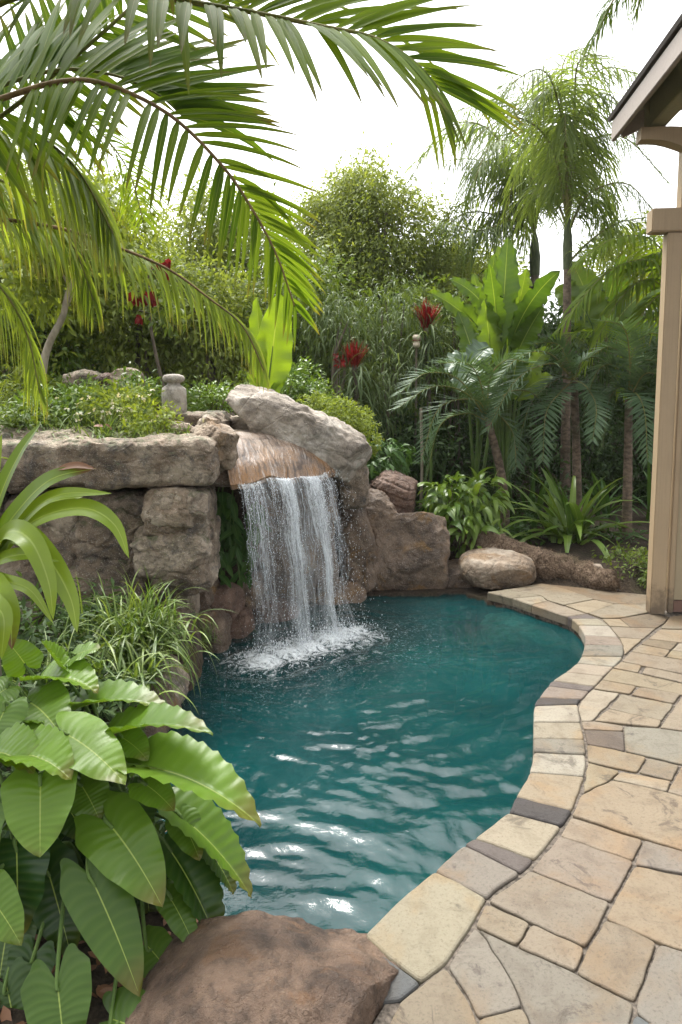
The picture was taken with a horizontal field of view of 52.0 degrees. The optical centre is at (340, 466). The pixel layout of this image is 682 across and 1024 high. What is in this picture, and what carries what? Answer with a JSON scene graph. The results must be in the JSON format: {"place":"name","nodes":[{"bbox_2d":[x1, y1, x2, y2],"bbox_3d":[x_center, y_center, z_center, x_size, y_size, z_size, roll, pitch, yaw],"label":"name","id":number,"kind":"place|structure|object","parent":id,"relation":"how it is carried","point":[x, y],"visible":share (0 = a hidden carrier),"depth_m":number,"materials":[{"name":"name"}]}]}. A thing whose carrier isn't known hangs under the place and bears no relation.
{"place":"outdoors","nodes":[
{"label":"outdoors","id":0,"kind":"place"},
{"bbox_2d":[0,830,197,1023],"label":"fallen leaves","id":1,"kind":"object","parent":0,"point":[101,990],"visible":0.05,"depth_m":1.96,"materials":[{"name":"brown plant"}]},
{"bbox_2d":[208,468,385,668],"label":"waterfall","id":2,"kind":"structure","parent":0,"point":[297,519],"depth_m":4.72,"materials":[{"name":"white liquid"}]},
{"bbox_2d":[0,402,669,1023],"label":"ground","id":3,"kind":"structure","parent":0,"point":[100,976],"depth_m":5.92,"materials":[{"name":"soil"}]},
{"bbox_2d":[0,491,46,620],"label":"rock","id":4,"kind":"object","parent":3,"relation":"on","point":[9,568],"visible":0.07,"depth_m":4.20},
{"bbox_2d":[0,425,220,493],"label":"rock ledge","id":5,"kind":"object","parent":4,"relation":"on","point":[150,461],"visible":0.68,"depth_m":4.11,"materials":[{"name":"stone"}]},
{"bbox_2d":[57,406,137,439],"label":"grass tuft","id":6,"kind":"object","parent":5,"relation":"on","point":[107,432],"visible":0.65,"depth_m":4.39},
{"bbox_2d":[55,388,204,431],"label":"flowering plant","id":7,"kind":"object","parent":5,"relation":"on","point":[118,411],"visible":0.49,"depth_m":4.49,"materials":[{"name":"green plant"}]},
{"bbox_2d":[113,395,184,438],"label":"bank plant","id":8,"kind":"object","parent":5,"relation":"on","point":[146,429],"visible":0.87,"depth_m":4.48,"materials":[{"name":"green plant"}]},
{"bbox_2d":[190,414,239,472],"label":"rock","id":9,"kind":"object","parent":5,"relation":"on","point":[225,437],"visible":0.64,"depth_m":4.39,"materials":[{"name":"beige stone"}]},
{"bbox_2d":[0,398,68,437],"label":"bank plant","id":10,"kind":"object","parent":3,"relation":"on","point":[18,407],"visible":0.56,"depth_m":4.33,"materials":[{"name":"green plant"}]},
{"bbox_2d":[0,363,68,407],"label":"bank plant","id":11,"kind":"object","parent":3,"relation":"on","point":[9,393],"visible":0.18,"depth_m":5.47,"materials":[{"name":"green plant"}]},
{"bbox_2d":[4,486,78,580],"bbox_3d":[-1.833,0.393,4.551,0.516,0.622,0.756,0,6,0],"label":"rock","id":12,"kind":"object","parent":3,"relation":"on","point":[56,532],"visible":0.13,"depth_m":4.22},
{"bbox_2d":[0,381,95,428],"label":"bank plant","id":13,"kind":"object","parent":3,"relation":"on","point":[51,398],"visible":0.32,"depth_m":4.63,"materials":[{"name":"green plant"}]},
{"bbox_2d":[0,423,128,676],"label":"strap leaf plant","id":14,"kind":"object","parent":3,"relation":"on","point":[24,515],"visible":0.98,"depth_m":2.31,"materials":[{"name":"green plant"}]},
{"bbox_2d":[1,570,134,705],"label":"shrub","id":15,"kind":"object","parent":3,"relation":"on","point":[34,635],"visible":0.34,"depth_m":3.48,"materials":[{"name":"green plant"}]},
{"bbox_2d":[0,301,135,403],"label":"background shrub","id":16,"kind":"object","parent":3,"relation":"on","point":[65,364],"visible":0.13,"depth_m":7.70,"materials":[{"name":"green plant"}]},
{"bbox_2d":[0,171,161,409],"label":"leaning tree","id":17,"kind":"object","parent":3,"relation":"on","point":[62,319],"visible":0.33,"depth_m":5.54,"materials":[{"name":"green plant"}]},
{"bbox_2d":[47,373,118,428],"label":"bank plant","id":18,"kind":"object","parent":3,"relation":"on","point":[76,389],"visible":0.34,"depth_m":4.84,"materials":[{"name":"green plant"}]},
{"bbox_2d":[0,653,175,902],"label":"shrub","id":19,"kind":"object","parent":3,"relation":"on","point":[109,710],"visible":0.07,"depth_m":2.96,"materials":[{"name":"green plant"}]},
{"bbox_2d":[1,608,182,768],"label":"grass clump","id":20,"kind":"object","parent":3,"relation":"on","point":[49,658],"visible":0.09,"depth_m":3.25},
{"bbox_2d":[0,131,192,399],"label":"leafy tree","id":21,"kind":"object","parent":3,"relation":"on","point":[78,326],"visible":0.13,"depth_m":7.59,"materials":[{"name":"green plant"}]},
{"bbox_2d":[56,557,156,618],"bbox_3d":[-1.503,0.696,4.604,0.728,0.498,0.787,0,6,0],"label":"rock","id":22,"kind":"object","parent":3,"relation":"on","point":[87,569],"visible":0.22,"depth_m":4.25,"materials":[{"name":"stone"}]},
{"bbox_2d":[2,128,213,373],"bbox_3d":[-4.710,-3.145,11.073,5.455,5.117,3.604,0,6,0],"label":"leafy tree","id":23,"kind":"object","parent":3,"relation":"on","point":[171,243],"visible":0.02,"depth_m":11.15,"materials":[{"name":"green plant"}]},
{"bbox_2d":[68,488,148,560],"bbox_3d":[-1.460,0.369,4.590,0.600,0.517,0.780,0,6,0],"label":"rock","id":24,"kind":"object","parent":3,"relation":"on","point":[89,537],"visible":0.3,"depth_m":4.25,"materials":[{"name":"stone"}]},
{"bbox_2d":[68,376,164,431],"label":"bank plant","id":25,"kind":"object","parent":3,"relation":"on","point":[107,402],"visible":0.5,"depth_m":4.68,"materials":[{"name":"green plant"}]},
{"bbox_2d":[0,639,260,1023],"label":"philodendron","id":26,"kind":"object","parent":3,"relation":"on","point":[58,896],"visible":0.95,"depth_m":2.07,"materials":[{"name":"green plant"}]},
{"bbox_2d":[107,361,162,404],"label":"bank plant","id":27,"kind":"object","parent":3,"relation":"on","point":[134,379],"visible":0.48,"depth_m":5.89,"materials":[{"name":"green plant"}]},
{"bbox_2d":[89,677,181,737],"bbox_3d":[-1.051,1.265,3.515,0.443,0.367,0.426,0,6,0],"label":"rock","id":28,"kind":"object","parent":3,"relation":"on","point":[154,730],"visible":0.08,"depth_m":3.52,"materials":[{"name":"brown stone"}]},
{"bbox_2d":[60,619,215,718],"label":"grass clump","id":29,"kind":"object","parent":3,"relation":"on","point":[148,673],"visible":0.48,"depth_m":3.34,"materials":[{"name":"plant"}]},
{"bbox_2d":[44,562,232,701],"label":"grass clump","id":30,"kind":"object","parent":3,"relation":"on","point":[142,616],"visible":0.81,"depth_m":3.58,"materials":[{"name":"plant"}]},
{"bbox_2d":[107,648,189,703],"bbox_3d":[-1.083,1.173,3.785,0.500,0.357,0.384,0,6,0],"label":"rock","id":31,"kind":"object","parent":3,"relation":"on","point":[184,682],"visible":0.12,"depth_m":3.76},
{"bbox_2d":[67,218,230,409],"bbox_3d":[-2.370,-1.685,8.333,2.257,2.606,2.307,-6,8,-43],"label":"background shrub","id":32,"kind":"object","parent":3,"relation":"on","point":[132,333],"visible":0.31,"depth_m":8.00,"materials":[{"name":"green plant"}]},
{"bbox_2d":[119,248,187,386],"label":"hanging flower plant","id":33,"kind":"object","parent":3,"relation":"on","point":[153,303],"visible":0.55,"depth_m":6.58,"materials":[{"name":"plant"}]},
{"bbox_2d":[129,515,220,578],"bbox_3d":[-1.030,0.488,4.477,0.502,0.358,0.765,0,6,0],"label":"rock","id":34,"kind":"object","parent":3,"relation":"on","point":[181,552],"visible":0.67,"depth_m":4.14,"materials":[{"name":"stone"}]},
{"bbox_2d":[141,486,194,529],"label":"rock","id":35,"kind":"object","parent":34,"relation":"on","point":[177,516],"visible":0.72,"depth_m":4.10,"materials":[{"name":"beige stone"}]},
{"bbox_2d":[154,593,200,622],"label":"rock","id":36,"kind":"object","parent":3,"relation":"on","point":[194,600],"visible":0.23,"depth_m":4.48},
{"bbox_2d":[151,554,220,598],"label":"rock","id":37,"kind":"object","parent":36,"relation":"on","point":[204,576],"visible":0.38,"depth_m":4.21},
{"bbox_2d":[142,486,216,535],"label":"rock","id":38,"kind":"object","parent":3,"relation":"on","point":[202,501],"visible":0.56,"depth_m":4.16,"materials":[{"name":"stone"}]},
{"bbox_2d":[209,470,229,486],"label":"rock","id":39,"kind":"object","parent":38,"relation":"on","point":[222,480],"visible":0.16,"depth_m":4.50,"materials":[{"name":"brown stone"}]},
{"bbox_2d":[227,429,334,489],"bbox_3d":[-0.483,-0.079,4.937,1.062,0.384,0.532,-6,8,-43],"label":"waterfall lip","id":40,"kind":"object","parent":39,"relation":"on","point":[262,457],"visible":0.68,"depth_m":4.79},
{"bbox_2d":[158,608,202,691],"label":"rock","id":41,"kind":"object","parent":3,"relation":"on","point":[198,655],"visible":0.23,"depth_m":4.07,"materials":[{"name":"brown stone"}]},
{"bbox_2d":[175,410,230,426],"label":"stone slab","id":42,"kind":"structure","parent":3,"relation":"on","point":[223,417],"depth_m":4.99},
{"bbox_2d":[161,374,186,414],"bbox_3d":[-1.224,-0.528,5.123,0.183,0.304,0.183,0,6,0],"label":"stone urn","id":43,"kind":"object","parent":42,"relation":"on","point":[175,391],"visible":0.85,"depth_m":5.05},
{"bbox_2d":[182,373,232,413],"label":"bank plant","id":44,"kind":"object","parent":3,"relation":"on","point":[208,399],"visible":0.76,"depth_m":6.54,"materials":[{"name":"green plant"}]},
{"bbox_2d":[196,607,231,652],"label":"rock","id":45,"kind":"object","parent":3,"relation":"on","point":[222,619],"visible":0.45,"depth_m":4.63,"materials":[{"name":"brown stone"}]},
{"bbox_2d":[124,234,317,415],"bbox_3d":[-1.543,-1.605,8.589,2.539,2.259,2.356,0,6,0],"label":"background shrub","id":46,"kind":"object","parent":3,"relation":"on","point":[215,359],"visible":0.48,"depth_m":8.21,"materials":[{"name":"green plant"}]},
{"bbox_2d":[148,153,299,315],"bbox_3d":[-2.054,-3.191,12.555,3.587,5.012,3.457,0,6,0],"label":"leafy tree","id":47,"kind":"object","parent":3,"relation":"on","point":[199,232],"visible":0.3,"depth_m":12.16,"materials":[{"name":"green plant"}]},
{"bbox_2d":[210,582,245,621],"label":"rock","id":48,"kind":"object","parent":3,"relation":"on","point":[227,598],"visible":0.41,"depth_m":4.88,"materials":[{"name":"brown stone"}]},
{"bbox_2d":[230,606,254,638],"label":"rock","id":49,"kind":"object","parent":3,"relation":"on","point":[240,622],"visible":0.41,"depth_m":4.91,"materials":[{"name":"brown stone"}]},
{"bbox_2d":[216,487,271,589],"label":"creeper","id":50,"kind":"object","parent":3,"relation":"on","point":[232,529],"visible":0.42,"depth_m":4.90,"materials":[{"name":"green plant"}]},
{"bbox_2d":[0,0,524,423],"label":"overhanging palm","id":51,"kind":"object","parent":3,"relation":"on","point":[125,55],"visible":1,"depth_m":2.12,"materials":[{"name":"green plant"}]},
{"bbox_2d":[125,910,401,1023],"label":"boulder","id":52,"kind":"object","parent":3,"relation":"on","point":[253,967],"visible":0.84,"depth_m":1.85,"materials":[{"name":"brown stone"}]},
{"bbox_2d":[246,295,292,392],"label":"paddle plant","id":53,"kind":"object","parent":3,"relation":"on","point":[274,345],"visible":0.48,"depth_m":5.79,"materials":[{"name":"green plant"}]},
{"bbox_2d":[252,594,299,622],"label":"rock","id":54,"kind":"object","parent":3,"relation":"on","point":[266,613],"visible":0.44,"depth_m":5.25,"materials":[{"name":"brown stone"}]},
{"bbox_2d":[242,570,263,609],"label":"rock","id":55,"kind":"object","parent":54,"relation":"on","point":[253,591],"visible":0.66,"depth_m":5.15,"materials":[{"name":"brown stone"}]},
{"bbox_2d":[203,235,371,393],"bbox_3d":[-0.635,-1.683,8.817,2.255,2.472,2.296,0,6,0],"label":"background shrub","id":56,"kind":"object","parent":3,"relation":"on","point":[325,288],"visible":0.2,"depth_m":8.41,"materials":[{"name":"green plant"}]},
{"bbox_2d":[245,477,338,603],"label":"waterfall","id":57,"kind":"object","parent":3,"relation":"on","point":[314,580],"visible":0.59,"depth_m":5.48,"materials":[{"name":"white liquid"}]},
{"bbox_2d":[225,384,371,482],"bbox_3d":[-0.315,-0.247,5.331,1.116,0.759,0.780,0,6,0],"label":"boulder","id":58,"kind":"object","parent":3,"relation":"on","point":[344,448],"visible":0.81,"depth_m":5.00,"materials":[{"name":"stone"}]},
{"bbox_2d":[280,355,346,410],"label":"shrub","id":59,"kind":"object","parent":3,"relation":"on","point":[298,387],"visible":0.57,"depth_m":6.43,"materials":[{"name":"green plant"}]},
{"bbox_2d":[292,279,384,402],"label":"weeping shrub","id":60,"kind":"object","parent":3,"relation":"on","point":[336,347],"visible":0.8,"depth_m":7.80,"materials":[{"name":"green plant"}]},
{"bbox_2d":[295,389,385,464],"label":"shrub","id":61,"kind":"object","parent":3,"relation":"on","point":[327,407],"visible":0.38,"depth_m":5.91,"materials":[{"name":"green plant"}]},
{"bbox_2d":[3,278,679,480],"bbox_3d":[0.956,-1.159,11.510,20.334,4.338,2.341,0,6,0],"label":"garden hedge","id":62,"kind":"object","parent":3,"relation":"on","point":[467,424],"visible":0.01,"depth_m":11.62,"materials":[{"name":"green plant"}]},
{"bbox_2d":[317,577,366,604],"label":"rock","id":63,"kind":"object","parent":3,"relation":"on","point":[352,588],"visible":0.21,"depth_m":5.70,"materials":[{"name":"brown stone"}]},
{"bbox_2d":[335,502,380,592],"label":"boulder","id":64,"kind":"object","parent":3,"relation":"on","point":[369,571],"visible":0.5,"depth_m":5.83,"materials":[{"name":"brown stone"}]},
{"bbox_2d":[366,489,397,535],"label":"boulder","id":65,"kind":"object","parent":64,"relation":"on","point":[379,502],"visible":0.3,"depth_m":6.05,"materials":[{"name":"brown stone"}]},
{"bbox_2d":[325,337,399,439],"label":"red bract plant","id":66,"kind":"object","parent":3,"relation":"on","point":[353,357],"visible":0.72,"depth_m":7.49,"materials":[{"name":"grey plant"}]},
{"bbox_2d":[285,265,444,439],"bbox_3d":[0.177,-0.882,8.901,2.304,3.310,2.364,5,8,40],"label":"background shrub","id":67,"kind":"object","parent":3,"relation":"on","point":[362,335],"visible":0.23,"depth_m":8.54,"materials":[{"name":"green plant"}]},
{"bbox_2d":[255,131,488,421],"bbox_3d":[0.479,-2.833,10.948,3.776,4.493,3.046,0,6,0],"label":"leafy tree","id":68,"kind":"object","parent":3,"relation":"on","point":[352,214],"visible":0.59,"depth_m":10.37,"materials":[{"name":"green plant"}]},
{"bbox_2d":[352,333,423,470],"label":"weeping shrub","id":69,"kind":"object","parent":3,"relation":"on","point":[385,400],"visible":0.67,"depth_m":7.67,"materials":[{"name":"green plant"}]},
{"bbox_2d":[369,470,417,512],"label":"boulder","id":70,"kind":"object","parent":3,"relation":"on","point":[399,489],"visible":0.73,"depth_m":6.28,"materials":[{"name":"brown stone"}]},
{"bbox_2d":[367,434,420,482],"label":"shrub","id":71,"kind":"object","parent":3,"relation":"on","point":[375,466],"visible":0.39,"depth_m":6.71,"materials":[{"name":"green plant"}]},
{"bbox_2d":[348,263,443,454],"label":"weeping shrub","id":72,"kind":"object","parent":3,"relation":"on","point":[396,324],"visible":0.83,"depth_m":8.12,"materials":[{"name":"green plant"}]},
{"bbox_2d":[374,511,449,589],"bbox_3d":[0.583,0.782,6.213,0.739,0.830,0.630,0,6,0],"label":"boulder","id":73,"kind":"object","parent":3,"relation":"on","point":[413,553],"visible":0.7,"depth_m":5.97,"materials":[{"name":"brown stone"}]},
{"bbox_2d":[362,389,470,509],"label":"background shrub","id":74,"kind":"object","parent":3,"relation":"on","point":[404,436],"visible":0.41,"depth_m":7.82,"materials":[{"name":"green plant"}]},
{"bbox_2d":[387,297,457,510],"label":"red bract plant","id":75,"kind":"object","parent":3,"relation":"on","point":[428,324],"visible":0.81,"depth_m":8.03,"materials":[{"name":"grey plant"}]},
{"bbox_2d":[345,267,537,473],"bbox_3d":[0.998,-1.000,8.970,2.320,3.125,2.415,-5,8,-40],"label":"background shrub","id":76,"kind":"object","parent":3,"relation":"on","point":[434,397],"visible":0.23,"depth_m":8.72,"materials":[{"name":"green plant"}]},
{"bbox_2d":[411,291,474,483],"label":"weeping shrub","id":77,"kind":"object","parent":3,"relation":"on","point":[453,394],"visible":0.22,"depth_m":8.69,"materials":[{"name":"green plant"}]},
{"bbox_2d":[446,559,472,587],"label":"rock","id":78,"kind":"object","parent":3,"relation":"on","point":[456,580],"visible":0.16,"depth_m":6.06,"materials":[{"name":"brown stone"}]},
{"bbox_2d":[415,467,514,557],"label":"shrub","id":79,"kind":"object","parent":3,"relation":"on","point":[440,500],"visible":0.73,"depth_m":6.47,"materials":[{"name":"green plant"}]},
{"bbox_2d":[417,204,529,299],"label":"leafy tree","id":80,"kind":"object","parent":3,"relation":"on","point":[521,269],"visible":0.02,"depth_m":12.43,"materials":[{"name":"green plant"}]},
{"bbox_2d":[387,349,561,534],"bbox_3d":[1.316,-0.111,6.903,1.870,2.058,0.828,-1,6,-6],"label":"fern palm","id":81,"kind":"object","parent":3,"relation":"on","point":[486,404],"visible":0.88,"depth_m":6.83,"materials":[{"name":"green plant"}]},
{"bbox_2d":[443,338,505,513],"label":"paddle plant","id":82,"kind":"object","parent":3,"relation":"on","point":[478,348],"visible":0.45,"depth_m":7.24,"materials":[{"name":"green plant"}]},
{"bbox_2d":[394,388,559,508],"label":"background shrub","id":83,"kind":"object","parent":3,"relation":"on","point":[464,466],"visible":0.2,"depth_m":8.72,"materials":[{"name":"green plant"}]},
{"bbox_2d":[366,589,623,1006],"bbox_3d":[1.069,1.252,3.701,0.942,0.071,4.130,2,6,17],"label":"pool coping","id":84,"kind":"object","parent":3,"relation":"on","point":[417,934],"visible":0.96,"depth_m":2.55,"materials":[{"name":"stone"}]},
{"bbox_2d":[430,237,560,515],"bbox_3d":[1.706,-0.954,7.891,1.494,3.155,1.332,0,6,0],"label":"paddle plant","id":85,"kind":"object","parent":3,"relation":"on","point":[507,301],"visible":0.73,"depth_m":7.58,"materials":[{"name":"green plant"}]},
{"bbox_2d":[458,547,536,589],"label":"boulder","id":86,"kind":"object","parent":3,"relation":"on","point":[493,568],"visible":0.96,"depth_m":5.88,"materials":[{"name":"beige stone"}]},
{"bbox_2d":[396,65,615,483],"bbox_3d":[2.368,-2.890,10.299,3.104,6.502,2.720,0,6,0],"label":"palm tree","id":87,"kind":"object","parent":3,"relation":"on","point":[494,172],"visible":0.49,"depth_m":10.03,"materials":[{"name":"green plant"}]},
{"bbox_2d":[489,463,565,518],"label":"strap plant","id":88,"kind":"object","parent":3,"relation":"on","point":[541,492],"visible":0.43,"depth_m":7.88,"materials":[{"name":"green plant"}]},
{"bbox_2d":[450,515,624,591],"bbox_3d":[1.686,0.790,6.198,1.695,0.614,0.518,5,8,39],"label":"fallen log","id":89,"kind":"object","parent":3,"relation":"on","point":[549,564],"visible":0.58,"depth_m":5.98,"materials":[{"name":"brown plant"}]},
{"bbox_2d":[479,334,619,510],"bbox_3d":[2.105,-0.265,7.101,1.580,2.232,0.967,0,6,0],"label":"fern palm","id":90,"kind":"object","parent":3,"relation":"on","point":[573,384],"visible":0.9,"depth_m":7.02,"materials":[{"name":"green plant"}]},
{"bbox_2d":[464,258,656,487],"bbox_3d":[2.923,-1.186,9.457,2.886,3.186,2.503,3,7,28],"label":"background shrub","id":91,"kind":"object","parent":3,"relation":"on","point":[549,331],"visible":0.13,"depth_m":9.25,"materials":[{"name":"green plant"}]},
{"bbox_2d":[451,44,675,501],"bbox_3d":[2.651,-2.250,8.132,2.121,5.979,2.563,4,7,32],"label":"palm tree","id":92,"kind":"object","parent":3,"relation":"on","point":[570,141],"visible":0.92,"depth_m":7.97,"materials":[{"name":"green plant"}]},
{"bbox_2d":[479,388,652,510],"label":"background shrub","id":93,"kind":"object","parent":3,"relation":"on","point":[590,457],"visible":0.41,"depth_m":8.74,"materials":[{"name":"green plant"}]},
{"bbox_2d":[500,459,649,559],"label":"strap plant","id":94,"kind":"object","parent":3,"relation":"on","point":[568,527],"visible":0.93,"depth_m":6.85,"materials":[{"name":"green plant"}]},
{"bbox_2d":[565,469,644,517],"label":"strap plant","id":95,"kind":"object","parent":3,"relation":"on","point":[607,509],"visible":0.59,"depth_m":7.80,"materials":[{"name":"green plant"}]},
{"bbox_2d":[555,255,660,489],"bbox_3d":[3.459,-1.160,9.116,1.427,3.091,0.514,0,6,0],"label":"palm tree","id":96,"kind":"object","parent":3,"relation":"on","point":[580,282],"visible":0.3,"depth_m":8.95,"materials":[{"name":"green plant"}]},
{"bbox_2d":[545,230,681,400],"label":"palm tree","id":97,"kind":"object","parent":3,"relation":"on","point":[653,260],"visible":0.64,"depth_m":7.67,"materials":[{"name":"green plant"}]},
{"bbox_2d":[553,306,678,492],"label":"background shrub","id":98,"kind":"object","parent":3,"relation":"on","point":[650,384],"visible":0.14,"depth_m":9.07,"materials":[{"name":"green plant"}]},
{"bbox_2d":[580,0,653,63],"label":"palm tree","id":99,"kind":"object","parent":3,"relation":"on","point":[605,15],"visible":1,"depth_m":5.04,"materials":[{"name":"green plant"}]},
{"bbox_2d":[579,201,663,311],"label":"leafy tree","id":100,"kind":"object","parent":3,"relation":"on","point":[660,243],"visible":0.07,"depth_m":13.16,"materials":[{"name":"green plant"}]},
{"bbox_2d":[576,312,675,536],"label":"fern palm","id":101,"kind":"object","parent":3,"relation":"on","point":[630,374],"visible":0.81,"depth_m":6.83,"materials":[{"name":"green plant"}]},
{"bbox_2d":[583,422,673,507],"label":"background shrub","id":102,"kind":"object","parent":3,"relation":"on","point":[637,492],"visible":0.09,"depth_m":8.66,"materials":[{"name":"green plant"}]},
{"bbox_2d":[592,539,666,588],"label":"shrub","id":103,"kind":"object","parent":3,"relation":"on","point":[640,552],"visible":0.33,"depth_m":6.06,"materials":[{"name":"green plant"}]},
{"bbox_2d":[0,0,681,327],"label":"sky","id":104,"kind":"structure","parent":0,"point":[523,33],"materials":[{"name":"white"}]},
{"bbox_2d":[338,463,369,508],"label":"rock","id":105,"kind":"object","parent":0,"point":[358,484],"visible":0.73,"depth_m":5.41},
{"bbox_2d":[157,594,583,932],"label":"pool water","id":106,"kind":"structure","parent":0,"point":[381,771],"depth_m":3.48,"materials":[{"name":"liquid"}]},
{"bbox_2d":[373,584,681,1023],"bbox_3d":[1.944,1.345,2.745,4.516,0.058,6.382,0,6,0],"label":"patio paving","id":107,"kind":"structure","parent":0,"point":[561,896],"depth_m":2.25,"materials":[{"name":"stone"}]},
{"bbox_2d":[607,13,681,614],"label":"pavilion","id":108,"kind":"structure","parent":107,"relation":"on","point":[648,107],"depth_m":4.90,"materials":[{"name":"beige wood"}]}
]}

